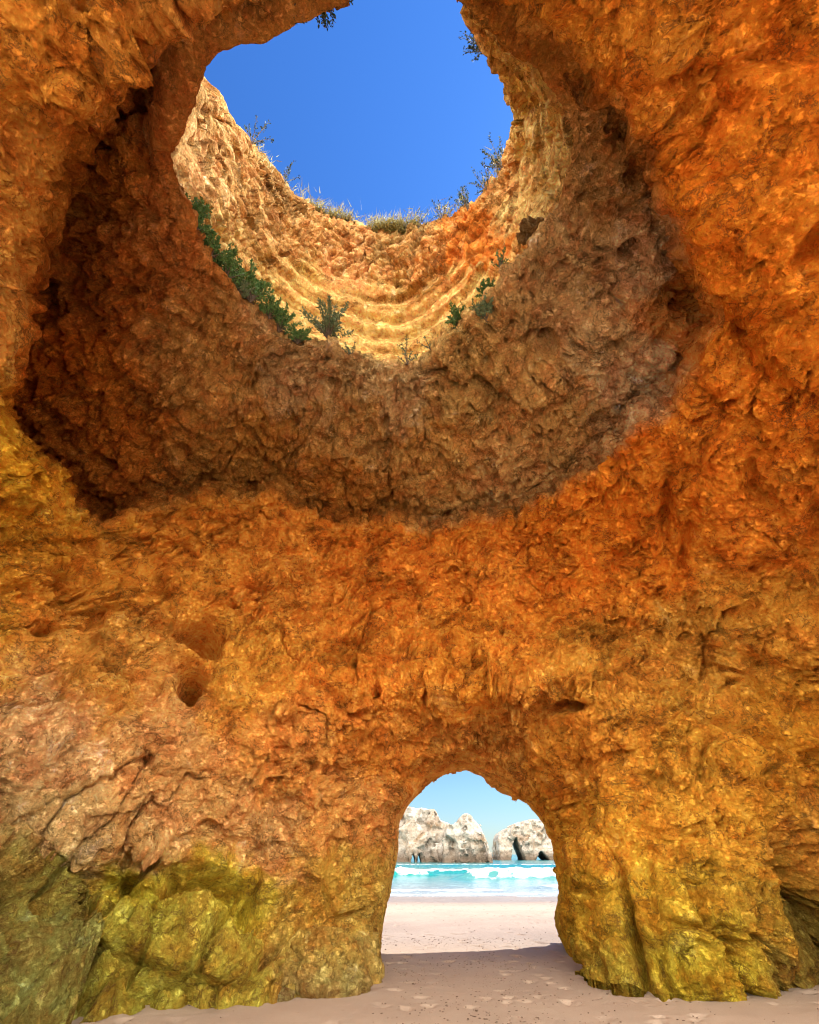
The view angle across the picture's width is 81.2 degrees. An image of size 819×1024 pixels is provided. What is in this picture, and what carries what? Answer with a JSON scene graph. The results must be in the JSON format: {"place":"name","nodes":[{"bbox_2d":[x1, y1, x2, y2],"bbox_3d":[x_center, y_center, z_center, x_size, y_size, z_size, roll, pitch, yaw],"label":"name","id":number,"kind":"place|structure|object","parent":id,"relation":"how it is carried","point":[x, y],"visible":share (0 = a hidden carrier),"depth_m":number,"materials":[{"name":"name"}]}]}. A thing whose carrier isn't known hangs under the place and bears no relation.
{"place":"outdoors","nodes":[
{"label":"outdoors","id":0,"kind":"place"},
{"bbox_2d":[204,0,539,853],"label":"sky","id":1,"kind":"structure","parent":0,"point":[384,109],"materials":[{"name":"blue"}]},
{"bbox_2d":[72,896,818,1023],"bbox_3d":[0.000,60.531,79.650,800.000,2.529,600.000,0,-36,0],"label":"beach sand","id":2,"kind":"structure","parent":0,"point":[514,917],"depth_m":6.78,"materials":[{"name":"beige sand"}]},
{"bbox_2d":[277,987,295,1001],"bbox_3d":[-1.809,6.612,6.511,0.501,0.230,0.386,0,-36,0],"label":"boulder","id":3,"kind":"object","parent":2,"relation":"on","point":[286,994],"visible":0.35,"depth_m":6.45,"materials":[{"name":"stone"}]},
{"bbox_2d":[278,925,372,998],"bbox_3d":[-1.325,6.782,7.110,1.597,0.950,1.234,0,-36,0],"label":"boulder","id":4,"kind":"object","parent":2,"relation":"on","point":[330,963],"visible":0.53,"depth_m":6.82,"materials":[{"name":"stone"}]},
{"bbox_2d":[0,0,818,1023],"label":"sea cave","id":5,"kind":"structure","parent":2,"relation":"on","point":[290,630],"depth_m":8.64,"materials":[{"name":"stone"}]},
{"bbox_2d":[185,191,217,235],"bbox_3d":[-3.780,-5.189,8.352,0.770,0.680,0.773,0,-36,0],"label":"ledge shrub","id":6,"kind":"object","parent":5,"relation":"on","point":[202,209],"visible":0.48,"depth_m":8.31,"materials":[{"name":"green plant"}]},
{"bbox_2d":[203,228,233,263],"bbox_3d":[-3.597,-4.861,8.756,0.707,0.454,0.680,0,-36,0],"label":"ledge shrub","id":7,"kind":"object","parent":5,"relation":"on","point":[211,240],"visible":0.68,"depth_m":8.70,"materials":[{"name":"green plant"}]},
{"bbox_2d":[214,242,253,285],"bbox_3d":[-3.477,-4.726,9.261,0.844,0.749,0.894,0,-36,0],"label":"ledge shrub","id":8,"kind":"object","parent":5,"relation":"on","point":[228,268],"visible":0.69,"depth_m":9.16,"materials":[{"name":"green plant"}]},
{"bbox_2d":[232,269,255,298],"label":"ledge shrub","id":9,"kind":"object","parent":5,"relation":"on","point":[241,290],"visible":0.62,"depth_m":9.43,"materials":[{"name":"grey plant"}]},
{"bbox_2d":[236,259,274,308],"bbox_3d":[-3.267,-4.564,9.825,0.938,0.874,0.862,30,-45,-35],"label":"ledge shrub","id":10,"kind":"object","parent":5,"relation":"on","point":[259,292],"visible":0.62,"depth_m":9.69,"materials":[{"name":"green plant"}]},
{"bbox_2d":[244,115,273,145],"bbox_3d":[-3.884,-9.546,11.965,0.886,0.767,0.671,0,-36,0],"label":"rim plant","id":11,"kind":"object","parent":5,"relation":"on","point":[261,141],"visible":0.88,"depth_m":11.99,"materials":[{"name":"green plant"}]},
{"bbox_2d":[259,293,287,320],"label":"ledge shrub","id":12,"kind":"object","parent":5,"relation":"on","point":[270,309],"visible":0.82,"depth_m":9.94,"materials":[{"name":"green plant"}]},
{"bbox_2d":[272,302,303,333],"bbox_3d":[-2.757,-4.104,10.346,0.823,0.661,0.864,-17,-39,23],"label":"ledge shrub","id":13,"kind":"object","parent":5,"relation":"on","point":[281,324],"visible":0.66,"depth_m":10.22,"materials":[{"name":"green plant"}]},
{"bbox_2d":[281,161,300,183],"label":"rim plant","id":14,"kind":"object","parent":5,"relation":"on","point":[286,176],"visible":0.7,"depth_m":13.84,"materials":[{"name":"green plant"}]},
{"bbox_2d":[284,323,311,344],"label":"ledge shrub","id":15,"kind":"object","parent":5,"relation":"on","point":[300,335],"visible":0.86,"depth_m":10.33,"materials":[{"name":"green plant"}]},
{"bbox_2d":[315,8,335,30],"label":"hanging plant","id":16,"kind":"object","parent":5,"relation":"on","point":[324,15],"visible":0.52,"depth_m":6.09,"materials":[{"name":"green plant"}]},
{"bbox_2d":[299,295,353,338],"bbox_3d":[-1.812,-4.217,10.490,1.163,1.014,1.150,0,-36,0],"label":"ledge shrub","id":17,"kind":"object","parent":5,"relation":"on","point":[329,325],"visible":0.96,"depth_m":10.35,"materials":[{"name":"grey plant"}]},
{"bbox_2d":[342,341,355,354],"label":"ledge shrub","id":18,"kind":"object","parent":5,"relation":"on","point":[348,349],"visible":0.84,"depth_m":10.49,"materials":[{"name":"grey plant"}]},
{"bbox_2d":[254,138,503,234],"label":"rim grass","id":19,"kind":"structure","parent":5,"relation":"on","point":[395,224],"depth_m":15.08,"materials":[{"name":"plant"}]},
{"bbox_2d":[396,335,417,364],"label":"ledge shrub","id":20,"kind":"object","parent":5,"relation":"on","point":[407,358],"visible":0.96,"depth_m":10.88,"materials":[{"name":"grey plant"}]},
{"bbox_2d":[416,335,437,349],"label":"ledge shrub","id":21,"kind":"object","parent":5,"relation":"on","point":[425,339],"visible":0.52,"depth_m":10.61,"materials":[{"name":"brown plant"}]},
{"bbox_2d":[417,208,437,227],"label":"rim plant","id":22,"kind":"object","parent":5,"relation":"on","point":[424,219],"visible":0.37,"depth_m":15.12,"materials":[{"name":"green plant"}]},
{"bbox_2d":[431,197,458,218],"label":"rim plant","id":23,"kind":"object","parent":5,"relation":"on","point":[444,207],"visible":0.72,"depth_m":14.88,"materials":[{"name":"green plant"}]},
{"bbox_2d":[445,302,464,328],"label":"ledge shrub","id":24,"kind":"object","parent":5,"relation":"on","point":[455,317],"visible":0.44,"depth_m":10.22,"materials":[{"name":"green plant"}]},
{"bbox_2d":[454,186,469,210],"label":"rim plant","id":25,"kind":"object","parent":5,"relation":"on","point":[465,202],"visible":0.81,"depth_m":14.61,"materials":[{"name":"green plant"}]},
{"bbox_2d":[460,298,478,309],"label":"ledge shrub","id":26,"kind":"object","parent":5,"relation":"on","point":[464,305],"visible":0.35,"depth_m":10.13,"materials":[{"name":"green plant"}]},
{"bbox_2d":[458,31,481,60],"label":"hanging plant","id":27,"kind":"object","parent":5,"relation":"on","point":[472,47],"visible":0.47,"depth_m":9.88,"materials":[{"name":"green plant"}]},
{"bbox_2d":[469,157,489,194],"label":"rim plant","id":28,"kind":"object","parent":5,"relation":"on","point":[482,183],"visible":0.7,"depth_m":14.01,"materials":[{"name":"green plant"}]},
{"bbox_2d":[472,292,493,324],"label":"ledge shrub","id":29,"kind":"object","parent":5,"relation":"on","point":[482,311],"visible":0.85,"depth_m":9.46,"materials":[{"name":"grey plant"}]},
{"bbox_2d":[475,278,495,297],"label":"ledge shrub","id":30,"kind":"object","parent":5,"relation":"on","point":[484,285],"visible":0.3,"depth_m":9.68,"materials":[{"name":"green plant"}]},
{"bbox_2d":[480,132,503,170],"bbox_3d":[2.361,-9.853,13.246,0.717,1.133,0.852,15,-38,-20],"label":"rim plant","id":31,"kind":"object","parent":5,"relation":"on","point":[495,158],"visible":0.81,"depth_m":13.23,"materials":[{"name":"green plant"}]},
{"bbox_2d":[491,243,509,266],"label":"ledge shrub","id":32,"kind":"object","parent":5,"relation":"on","point":[500,260],"visible":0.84,"depth_m":9.39,"materials":[{"name":"green plant"}]},
{"bbox_2d":[516,215,543,245],"bbox_3d":[2.461,-5.570,9.469,0.751,0.542,0.569,0,-36,0],"label":"hanging rock","id":33,"kind":"object","parent":5,"relation":"attached to","point":[528,227],"visible":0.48,"depth_m":9.27,"materials":[{"name":"stone"}]},
{"bbox_2d":[188,903,818,1023],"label":"beach grit","id":34,"kind":"object","parent":2,"relation":"on","point":[446,1005],"visible":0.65,"depth_m":6.72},
{"bbox_2d":[390,854,558,896],"bbox_3d":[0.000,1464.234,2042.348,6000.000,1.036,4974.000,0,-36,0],"label":"sea water","id":35,"kind":"structure","parent":0,"point":[514,876],"depth_m":44.02,"materials":[{"name":"liquid"}]},
{"bbox_2d":[396,806,449,861],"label":"sea stack","id":36,"kind":"object","parent":35,"relation":"in","point":[421,832],"visible":0.35,"depth_m":142.33,"materials":[{"name":"stone"}]},
{"bbox_2d":[440,813,492,862],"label":"sea stack","id":37,"kind":"object","parent":35,"relation":"in","point":[464,840],"visible":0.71,"depth_m":135.91,"materials":[{"name":"stone"}]},
{"bbox_2d":[492,819,553,859],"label":"sea stack","id":38,"kind":"object","parent":35,"relation":"in","point":[529,839],"visible":0.41,"depth_m":192.72,"materials":[{"name":"stone"}]}
]}

